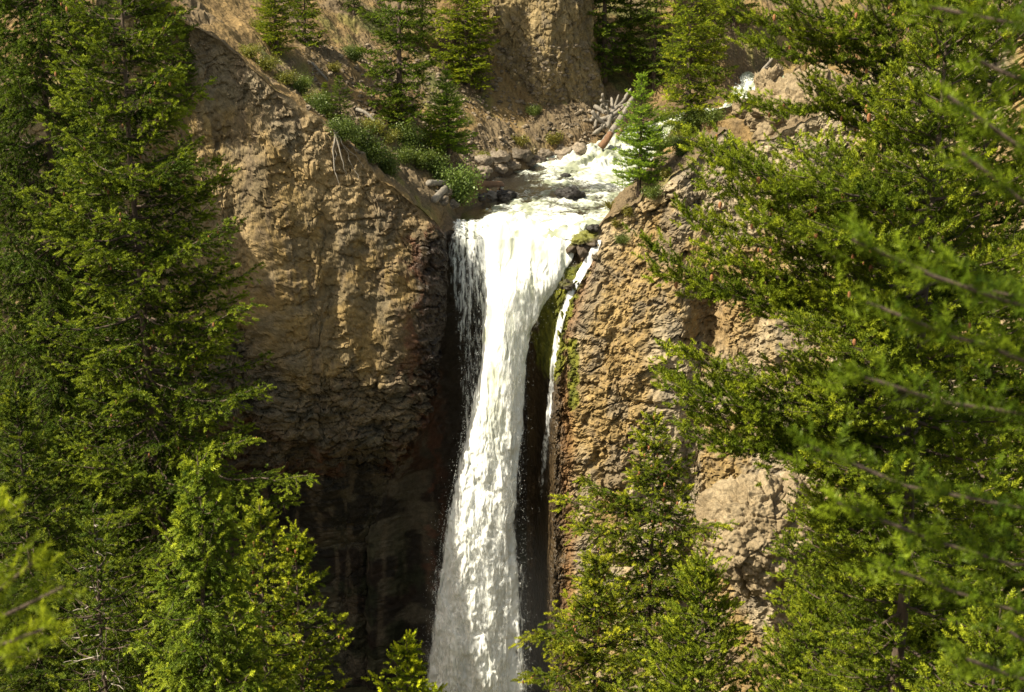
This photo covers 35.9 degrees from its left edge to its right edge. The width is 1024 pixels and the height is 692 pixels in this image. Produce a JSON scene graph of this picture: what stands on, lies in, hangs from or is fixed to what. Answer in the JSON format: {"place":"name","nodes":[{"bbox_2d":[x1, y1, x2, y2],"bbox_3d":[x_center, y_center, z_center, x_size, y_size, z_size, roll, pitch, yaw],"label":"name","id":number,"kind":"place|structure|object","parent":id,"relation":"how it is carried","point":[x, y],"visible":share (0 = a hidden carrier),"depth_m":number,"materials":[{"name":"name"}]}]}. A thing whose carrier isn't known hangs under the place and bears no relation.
{"place":"outdoors","nodes":[
{"label":"outdoors","id":0,"kind":"place"},
{"bbox_2d":[0,0,526,690],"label":"cliff","id":1,"kind":"structure","parent":0,"point":[354,328],"depth_m":119.32,"materials":[{"name":"stone"}]},
{"bbox_2d":[134,0,198,98],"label":"fir tree","id":2,"kind":"object","parent":1,"relation":"on","point":[184,29],"visible":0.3,"depth_m":111.32,"materials":[{"name":"green plant"}]},
{"bbox_2d":[171,32,201,113],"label":"fir tree","id":3,"kind":"object","parent":1,"relation":"on","point":[186,63],"visible":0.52,"depth_m":112.40,"materials":[{"name":"green plant"}]},
{"bbox_2d":[332,130,389,182],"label":"exposed roots","id":4,"kind":"object","parent":1,"relation":"hanging from","point":[335,139],"visible":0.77,"depth_m":115.55,"materials":[{"name":"grey wood"}]},
{"bbox_2d":[323,684,536,691],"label":"ground","id":5,"kind":"structure","parent":0,"point":[529,688],"depth_m":135.19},
{"bbox_2d":[0,483,87,679],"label":"fir tree","id":6,"kind":"object","parent":5,"relation":"on","point":[7,653],"visible":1,"depth_m":4.34,"materials":[{"name":"green plant"}]},
{"bbox_2d":[0,379,131,691],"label":"spruce tree","id":7,"kind":"object","parent":5,"relation":"on","point":[36,672],"visible":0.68,"depth_m":35.28,"materials":[{"name":"green plant"}]},
{"bbox_2d":[7,92,164,627],"bbox_3d":[-12.203,9.321,48.449,4.893,34.388,4.690,0,16,0],"label":"spruce tree","id":8,"kind":"object","parent":5,"relation":"on","point":[65,145],"depth_m":44.75,"materials":[{"name":"green plant"}]},
{"bbox_2d":[42,492,162,691],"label":"spruce tree","id":9,"kind":"object","parent":5,"relation":"on","point":[103,663],"visible":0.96,"depth_m":30.39,"materials":[{"name":"green plant"}]},
{"bbox_2d":[0,0,207,691],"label":"spruce tree","id":10,"kind":"object","parent":5,"relation":"on","point":[49,302],"visible":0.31,"depth_m":39.91,"materials":[{"name":"green plant"}]},
{"bbox_2d":[95,413,215,691],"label":"spruce tree","id":11,"kind":"object","parent":5,"relation":"on","point":[168,474],"visible":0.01,"depth_m":43.58,"materials":[{"name":"green plant"}]},
{"bbox_2d":[11,0,319,691],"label":"spruce tree","id":12,"kind":"object","parent":5,"relation":"on","point":[165,253],"visible":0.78,"depth_m":37.52,"materials":[{"name":"green plant"}]},
{"bbox_2d":[122,440,300,691],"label":"spruce tree","id":13,"kind":"object","parent":5,"relation":"on","point":[200,622],"visible":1,"depth_m":26.89,"materials":[{"name":"green plant"}]},
{"bbox_2d":[219,496,316,691],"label":"spruce tree","id":14,"kind":"object","parent":5,"relation":"on","point":[269,605],"visible":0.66,"depth_m":29.82,"materials":[{"name":"green plant"}]},
{"bbox_2d":[276,652,320,691],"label":"spruce tree","id":15,"kind":"object","parent":5,"relation":"on","point":[296,680],"visible":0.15,"depth_m":36.52,"materials":[{"name":"green plant"}]},
{"bbox_2d":[250,520,353,691],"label":"spruce tree","id":16,"kind":"object","parent":5,"relation":"on","point":[294,547],"visible":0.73,"depth_m":31.67,"materials":[{"name":"green plant"}]},
{"bbox_2d":[360,629,447,691],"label":"spruce tree","id":17,"kind":"object","parent":5,"relation":"on","point":[408,652],"visible":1,"depth_m":33.07,"materials":[{"name":"green plant"}]},
{"bbox_2d":[508,548,656,691],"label":"spruce tree","id":18,"kind":"object","parent":5,"relation":"on","point":[580,653],"visible":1,"depth_m":33.69,"materials":[{"name":"green plant"}]},
{"bbox_2d":[548,406,738,691],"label":"spruce tree","id":19,"kind":"object","parent":5,"relation":"on","point":[656,581],"visible":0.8,"depth_m":38.37,"materials":[{"name":"green plant"}]},
{"bbox_2d":[601,548,767,691],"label":"fir tree","id":20,"kind":"object","parent":5,"relation":"on","point":[697,571],"visible":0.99,"depth_m":26.18,"materials":[{"name":"green plant"}]},
{"bbox_2d":[733,580,866,691],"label":"fir tree","id":21,"kind":"object","parent":5,"relation":"on","point":[787,656],"visible":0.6,"depth_m":25.20,"materials":[{"name":"green plant"}]},
{"bbox_2d":[621,0,1023,691],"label":"fir tree","id":22,"kind":"object","parent":5,"relation":"on","point":[807,304],"visible":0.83,"depth_m":21.38,"materials":[{"name":"green plant"}]},
{"bbox_2d":[705,0,986,688],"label":"fir tree","id":23,"kind":"object","parent":5,"relation":"on","point":[837,40],"visible":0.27,"depth_m":25.57,"materials":[{"name":"green plant"}]},
{"bbox_2d":[779,492,932,689],"bbox_3d":[6.825,9.420,30.781,3.932,15.036,3.903,0,16,0],"label":"fir tree","id":24,"kind":"object","parent":5,"relation":"on","point":[892,514],"visible":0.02,"depth_m":29.48,"materials":[{"name":"green plant"}]},
{"bbox_2d":[773,0,1023,691],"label":"fir tree","id":25,"kind":"object","parent":5,"relation":"on","point":[993,296],"visible":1,"depth_m":4.40,"materials":[{"name":"green plant"}]},
{"bbox_2d":[810,0,1023,684],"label":"fir tree","id":26,"kind":"object","parent":5,"relation":"on","point":[1015,165],"visible":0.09,"depth_m":26.82,"materials":[{"name":"green plant"}]},
{"bbox_2d":[835,235,1023,691],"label":"fir tree","id":27,"kind":"object","parent":5,"relation":"on","point":[1019,468],"visible":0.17,"depth_m":26.15,"materials":[{"name":"green plant"}]},
{"bbox_2d":[891,582,1023,691],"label":"fir tree","id":28,"kind":"object","parent":5,"relation":"on","point":[971,639],"visible":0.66,"depth_m":19.85,"materials":[{"name":"green plant"}]},
{"bbox_2d":[419,212,585,691],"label":"waterfall","id":29,"kind":"structure","parent":0,"point":[476,628],"depth_m":124.26,"materials":[{"name":"liquid"}]},
{"bbox_2d":[0,0,1021,234],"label":"hillside","id":30,"kind":"structure","parent":0,"point":[225,22],"depth_m":144.32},
{"bbox_2d":[237,40,264,58],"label":"shrub","id":31,"kind":"object","parent":30,"relation":"on","point":[245,50],"visible":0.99,"depth_m":118.31,"materials":[{"name":"green plant"}]},
{"bbox_2d":[248,17,273,30],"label":"shrub","id":32,"kind":"object","parent":30,"relation":"on","point":[254,23],"visible":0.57,"depth_m":126.62,"materials":[{"name":"green plant"}]},
{"bbox_2d":[253,54,284,71],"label":"shrub","id":33,"kind":"object","parent":30,"relation":"on","point":[265,63],"visible":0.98,"depth_m":118.64,"materials":[{"name":"green plant"}]},
{"bbox_2d":[251,0,299,53],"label":"fir tree","id":34,"kind":"object","parent":30,"relation":"on","point":[269,11],"visible":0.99,"depth_m":124.52,"materials":[{"name":"green plant"}]},
{"bbox_2d":[274,69,300,84],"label":"shrub","id":35,"kind":"object","parent":30,"relation":"on","point":[283,78],"visible":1,"depth_m":119.06,"materials":[{"name":"green plant"}]},
{"bbox_2d":[288,71,314,93],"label":"shrub","id":36,"kind":"object","parent":30,"relation":"on","point":[301,84],"visible":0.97,"depth_m":119.85,"materials":[{"name":"green plant"}]},
{"bbox_2d":[277,0,329,46],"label":"fir tree","id":37,"kind":"object","parent":30,"relation":"on","point":[306,14],"visible":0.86,"depth_m":130.84,"materials":[{"name":"green plant"}]},
{"bbox_2d":[302,88,334,114],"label":"shrub","id":38,"kind":"object","parent":30,"relation":"on","point":[319,104],"visible":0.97,"depth_m":117.39,"materials":[{"name":"green plant"}]},
{"bbox_2d":[319,82,334,118],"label":"fir tree","id":39,"kind":"object","parent":30,"relation":"on","point":[324,85],"visible":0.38,"depth_m":118.91,"materials":[{"name":"green plant"}]},
{"bbox_2d":[326,60,342,73],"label":"shrub","id":40,"kind":"object","parent":30,"relation":"on","point":[335,68],"visible":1,"depth_m":130.12,"materials":[{"name":"green plant"}]},
{"bbox_2d":[324,75,355,123],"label":"fir tree","id":41,"kind":"object","parent":30,"relation":"on","point":[340,101],"visible":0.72,"depth_m":117.39,"materials":[{"name":"green plant"}]},
{"bbox_2d":[323,112,361,141],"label":"shrub","id":42,"kind":"object","parent":30,"relation":"on","point":[343,128],"visible":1,"depth_m":115.31,"materials":[{"name":"green plant"}]},
{"bbox_2d":[340,0,364,15],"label":"fir tree","id":43,"kind":"object","parent":30,"relation":"on","point":[354,8],"visible":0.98,"depth_m":146.20,"materials":[{"name":"green plant"}]},
{"bbox_2d":[341,42,367,61],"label":"shrub","id":44,"kind":"object","parent":30,"relation":"on","point":[351,52],"visible":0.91,"depth_m":135.12,"materials":[{"name":"green plant"}]},
{"bbox_2d":[350,116,377,148],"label":"shrub","id":45,"kind":"object","parent":30,"relation":"on","point":[363,135],"visible":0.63,"depth_m":118.09,"materials":[{"name":"green plant"}]},
{"bbox_2d":[351,132,392,164],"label":"shrub","id":46,"kind":"object","parent":30,"relation":"on","point":[372,150],"visible":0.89,"depth_m":118.44,"materials":[{"name":"green plant"}]},
{"bbox_2d":[357,114,390,133],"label":"shrub","id":47,"kind":"object","parent":30,"relation":"on","point":[373,123],"visible":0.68,"depth_m":124.69,"materials":[{"name":"green plant"}]},
{"bbox_2d":[377,147,402,176],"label":"shrub","id":48,"kind":"object","parent":30,"relation":"on","point":[390,164],"visible":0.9,"depth_m":120.24,"materials":[{"name":"green plant"}]},
{"bbox_2d":[378,126,404,143],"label":"shrub","id":49,"kind":"object","parent":30,"relation":"on","point":[391,136],"visible":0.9,"depth_m":125.22,"materials":[{"name":"green plant"}]},
{"bbox_2d":[384,82,413,130],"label":"fir tree","id":50,"kind":"object","parent":30,"relation":"on","point":[391,111],"visible":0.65,"depth_m":127.70,"materials":[{"name":"green plant"}]},
{"bbox_2d":[356,0,444,127],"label":"fir tree","id":51,"kind":"object","parent":30,"relation":"on","point":[398,38],"visible":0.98,"depth_m":126.85,"materials":[{"name":"green plant"}]},
{"bbox_2d":[389,142,418,163],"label":"shrub","id":52,"kind":"object","parent":30,"relation":"on","point":[404,155],"visible":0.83,"depth_m":125.10,"materials":[{"name":"green plant"}]},
{"bbox_2d":[386,117,427,148],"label":"shrub","id":53,"kind":"object","parent":30,"relation":"on","point":[409,136],"visible":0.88,"depth_m":127.08,"materials":[{"name":"green plant"}]},
{"bbox_2d":[402,0,442,44],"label":"fir tree","id":54,"kind":"object","parent":30,"relation":"on","point":[422,3],"visible":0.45,"depth_m":149.37,"materials":[{"name":"green plant"}]},
{"bbox_2d":[404,142,447,169],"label":"shrub","id":55,"kind":"object","parent":30,"relation":"on","point":[420,158],"visible":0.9,"depth_m":126.47,"materials":[{"name":"green plant"}]},
{"bbox_2d":[419,113,446,160],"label":"fir tree","id":56,"kind":"object","parent":30,"relation":"on","point":[431,142],"visible":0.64,"depth_m":128.65,"materials":[{"name":"green plant"}]},
{"bbox_2d":[426,180,448,186],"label":"driftwood log","id":57,"kind":"object","parent":30,"relation":"on","point":[430,183],"visible":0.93,"depth_m":125.39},
{"bbox_2d":[428,150,450,178],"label":"shrub","id":58,"kind":"object","parent":30,"relation":"on","point":[439,164],"visible":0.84,"depth_m":127.35,"materials":[{"name":"green plant"}]},
{"bbox_2d":[431,185,447,202],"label":"driftwood log","id":59,"kind":"object","parent":30,"relation":"on","point":[439,194],"visible":1,"depth_m":124.05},
{"bbox_2d":[419,69,478,163],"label":"fir tree","id":60,"kind":"object","parent":30,"relation":"on","point":[444,114],"visible":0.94,"depth_m":130.32,"materials":[{"name":"green plant"}]},
{"bbox_2d":[302,43,603,169],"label":"scree","id":61,"kind":"structure","parent":30,"relation":"on","point":[500,79],"depth_m":148.97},
{"bbox_2d":[422,156,489,206],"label":"shrub","id":62,"kind":"object","parent":30,"relation":"on","point":[460,184],"visible":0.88,"depth_m":127.10,"materials":[{"name":"green plant"}]},
{"bbox_2d":[428,0,500,89],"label":"fir tree","id":63,"kind":"object","parent":30,"relation":"on","point":[466,71],"visible":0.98,"depth_m":147.49,"materials":[{"name":"green plant"}]},
{"bbox_2d":[473,153,493,165],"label":"bank stone","id":64,"kind":"object","parent":30,"relation":"on","point":[483,159],"visible":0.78,"depth_m":140.74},
{"bbox_2d":[477,165,492,178],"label":"bank stone","id":65,"kind":"object","parent":30,"relation":"on","point":[482,169],"visible":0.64,"depth_m":139.74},
{"bbox_2d":[490,149,510,163],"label":"bank stone","id":66,"kind":"object","parent":30,"relation":"on","point":[499,156],"visible":0.7,"depth_m":142.92,"materials":[{"name":"stone"}]},
{"bbox_2d":[495,163,507,174],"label":"bank stone","id":67,"kind":"object","parent":30,"relation":"on","point":[501,168],"visible":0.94,"depth_m":142.90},
{"bbox_2d":[511,133,528,146],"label":"shrub","id":68,"kind":"object","parent":30,"relation":"on","point":[521,141],"visible":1,"depth_m":146.04,"materials":[{"name":"green plant"}]},
{"bbox_2d":[511,148,533,161],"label":"bank stone","id":69,"kind":"object","parent":30,"relation":"on","point":[525,155],"visible":0.96,"depth_m":144.75,"materials":[{"name":"stone"}]},
{"bbox_2d":[525,102,542,115],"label":"shrub","id":70,"kind":"object","parent":30,"relation":"on","point":[534,110],"visible":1,"depth_m":149.80,"materials":[{"name":"green plant"}]},
{"bbox_2d":[468,0,606,106],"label":"rock buttress","id":71,"kind":"object","parent":30,"relation":"on","point":[542,25],"visible":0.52,"depth_m":150.76,"materials":[{"name":"stone"}]},
{"bbox_2d":[532,155,546,162],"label":"bank stone","id":72,"kind":"object","parent":30,"relation":"on","point":[538,158],"visible":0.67,"depth_m":147.19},
{"bbox_2d":[537,148,556,157],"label":"bank stone","id":73,"kind":"object","parent":30,"relation":"on","point":[545,152],"visible":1,"depth_m":147.79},
{"bbox_2d":[544,129,564,144],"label":"shrub","id":74,"kind":"object","parent":30,"relation":"on","point":[554,138],"visible":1,"depth_m":148.42,"materials":[{"name":"green plant"}]},
{"bbox_2d":[554,145,571,155],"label":"bank stone","id":75,"kind":"object","parent":30,"relation":"on","point":[562,150],"visible":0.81,"depth_m":148.11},
{"bbox_2d":[571,142,587,154],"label":"bank stone","id":76,"kind":"object","parent":30,"relation":"on","point":[580,148],"visible":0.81,"depth_m":148.20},
{"bbox_2d":[586,224,598,232],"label":"boulder","id":77,"kind":"object","parent":30,"relation":"on","point":[591,228],"visible":1,"depth_m":121.06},
{"bbox_2d":[586,0,645,82],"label":"fir tree","id":78,"kind":"object","parent":30,"relation":"on","point":[603,33],"visible":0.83,"depth_m":155.21,"materials":[{"name":"green plant"}]},
{"bbox_2d":[607,0,650,76],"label":"fir tree","id":79,"kind":"object","parent":30,"relation":"on","point":[626,18],"visible":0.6,"depth_m":157.23,"materials":[{"name":"green plant"}]},
{"bbox_2d":[611,71,672,196],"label":"fir tree","id":80,"kind":"object","parent":30,"relation":"on","point":[640,161],"visible":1,"depth_m":119.15,"materials":[{"name":"green plant"}]},
{"bbox_2d":[624,0,676,91],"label":"fir tree","id":81,"kind":"object","parent":30,"relation":"on","point":[654,35],"visible":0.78,"depth_m":155.55,"materials":[{"name":"green plant"}]},
{"bbox_2d":[647,125,677,151],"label":"shrub","id":82,"kind":"object","parent":30,"relation":"on","point":[663,142],"visible":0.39,"depth_m":142.45,"materials":[{"name":"green plant"}]},
{"bbox_2d":[650,105,680,121],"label":"shrub","id":83,"kind":"object","parent":30,"relation":"on","point":[666,118],"visible":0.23,"depth_m":153.92,"materials":[{"name":"green plant"}]},
{"bbox_2d":[659,165,673,178],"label":"shrub","id":84,"kind":"object","parent":30,"relation":"on","point":[665,173],"visible":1,"depth_m":119.01,"materials":[{"name":"green plant"}]},
{"bbox_2d":[660,111,701,133],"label":"shrub","id":85,"kind":"object","parent":30,"relation":"on","point":[679,125],"visible":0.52,"depth_m":145.98,"materials":[{"name":"green plant"}]},
{"bbox_2d":[667,131,697,157],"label":"shrub","id":86,"kind":"object","parent":30,"relation":"on","point":[680,141],"visible":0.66,"depth_m":121.11,"materials":[{"name":"green plant"}]},
{"bbox_2d":[655,0,728,127],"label":"fir tree","id":87,"kind":"object","parent":30,"relation":"on","point":[689,54],"visible":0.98,"depth_m":144.88,"materials":[{"name":"green plant"}]},
{"bbox_2d":[679,99,708,126],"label":"shrub","id":88,"kind":"object","parent":30,"relation":"on","point":[694,118],"visible":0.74,"depth_m":145.56,"materials":[{"name":"green plant"}]},
{"bbox_2d":[692,105,725,125],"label":"shrub","id":89,"kind":"object","parent":30,"relation":"on","point":[714,115],"visible":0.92,"depth_m":144.01,"materials":[{"name":"green plant"}]},
{"bbox_2d":[693,0,738,82],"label":"fir tree","id":90,"kind":"object","parent":30,"relation":"on","point":[715,28],"visible":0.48,"depth_m":154.89,"materials":[{"name":"green plant"}]},
{"bbox_2d":[717,0,759,31],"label":"fir tree","id":91,"kind":"object","parent":30,"relation":"on","point":[748,6],"visible":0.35,"depth_m":158.14,"materials":[{"name":"green plant"}]},
{"bbox_2d":[731,63,783,132],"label":"rock outcrop","id":92,"kind":"object","parent":30,"relation":"on","point":[764,76],"visible":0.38,"depth_m":125.17,"materials":[{"name":"stone"}]},
{"bbox_2d":[749,63,845,139],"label":"rock outcrop","id":93,"kind":"object","parent":30,"relation":"on","point":[786,87],"visible":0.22,"depth_m":122.90,"materials":[{"name":"stone"}]},
{"bbox_2d":[455,71,787,239],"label":"river","id":94,"kind":"structure","parent":0,"point":[535,186],"depth_m":138.05,"materials":[{"name":"liquid"}]},
{"bbox_2d":[472,180,504,187],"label":"driftwood log","id":95,"kind":"object","parent":94,"relation":"on","point":[487,184],"visible":0.79,"depth_m":134.47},
{"bbox_2d":[496,189,516,200],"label":"boulder","id":96,"kind":"object","parent":94,"relation":"in","point":[505,195],"visible":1,"depth_m":132.46,"materials":[{"name":"stone"}]},
{"bbox_2d":[554,185,585,200],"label":"boulder","id":97,"kind":"object","parent":94,"relation":"in","point":[574,192],"visible":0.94,"depth_m":132.45,"materials":[{"name":"stone"}]},
{"bbox_2d":[598,131,612,148],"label":"driftwood log","id":98,"kind":"object","parent":94,"relation":"on","point":[603,143],"visible":1,"depth_m":147.27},
{"bbox_2d":[601,97,633,140],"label":"driftwood log","id":99,"kind":"object","parent":94,"relation":"in","point":[613,127],"visible":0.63,"depth_m":148.10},
{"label":"driftwood log","id":100,"kind":"object","parent":94,"relation":"on","visible":0},
{"bbox_2d":[605,97,613,127],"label":"driftwood log","id":101,"kind":"object","parent":100,"relation":"on","point":[609,120],"visible":1,"depth_m":150.01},
{"bbox_2d":[527,0,1023,691],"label":"cliff","id":102,"kind":"structure","parent":0,"point":[621,316],"depth_m":120.46,"materials":[{"name":"stone"}]},
{"bbox_2d":[559,278,574,290],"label":"boulder","id":103,"kind":"object","parent":102,"relation":"on","point":[566,284],"visible":1,"depth_m":120.91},
{"bbox_2d":[541,240,600,482],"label":"side cascade","id":104,"kind":"object","parent":102,"relation":"on","point":[585,266],"visible":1,"depth_m":121.58,"materials":[{"name":"liquid"}]},
{"bbox_2d":[566,230,599,257],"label":"boulder","id":105,"kind":"object","parent":102,"relation":"on","point":[583,242],"visible":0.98,"depth_m":120.93,"materials":[{"name":"stone"}]},
{"bbox_2d":[613,230,632,243],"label":"shrub","id":106,"kind":"object","parent":102,"relation":"on","point":[622,238],"visible":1,"depth_m":120.43,"materials":[{"name":"green plant"}]},
{"bbox_2d":[621,204,633,216],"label":"shrub","id":107,"kind":"object","parent":102,"relation":"on","point":[628,212],"visible":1,"depth_m":120.17,"materials":[{"name":"green plant"}]},
{"bbox_2d":[640,179,663,199],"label":"shrub","id":108,"kind":"object","parent":102,"relation":"on","point":[653,191],"visible":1,"depth_m":118.79,"materials":[{"name":"green plant"}]},
{"bbox_2d":[692,469,821,599],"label":"rock outcrop","id":109,"kind":"object","parent":102,"relation":"on","point":[757,514],"visible":0.66,"depth_m":112.98,"materials":[{"name":"stone"}]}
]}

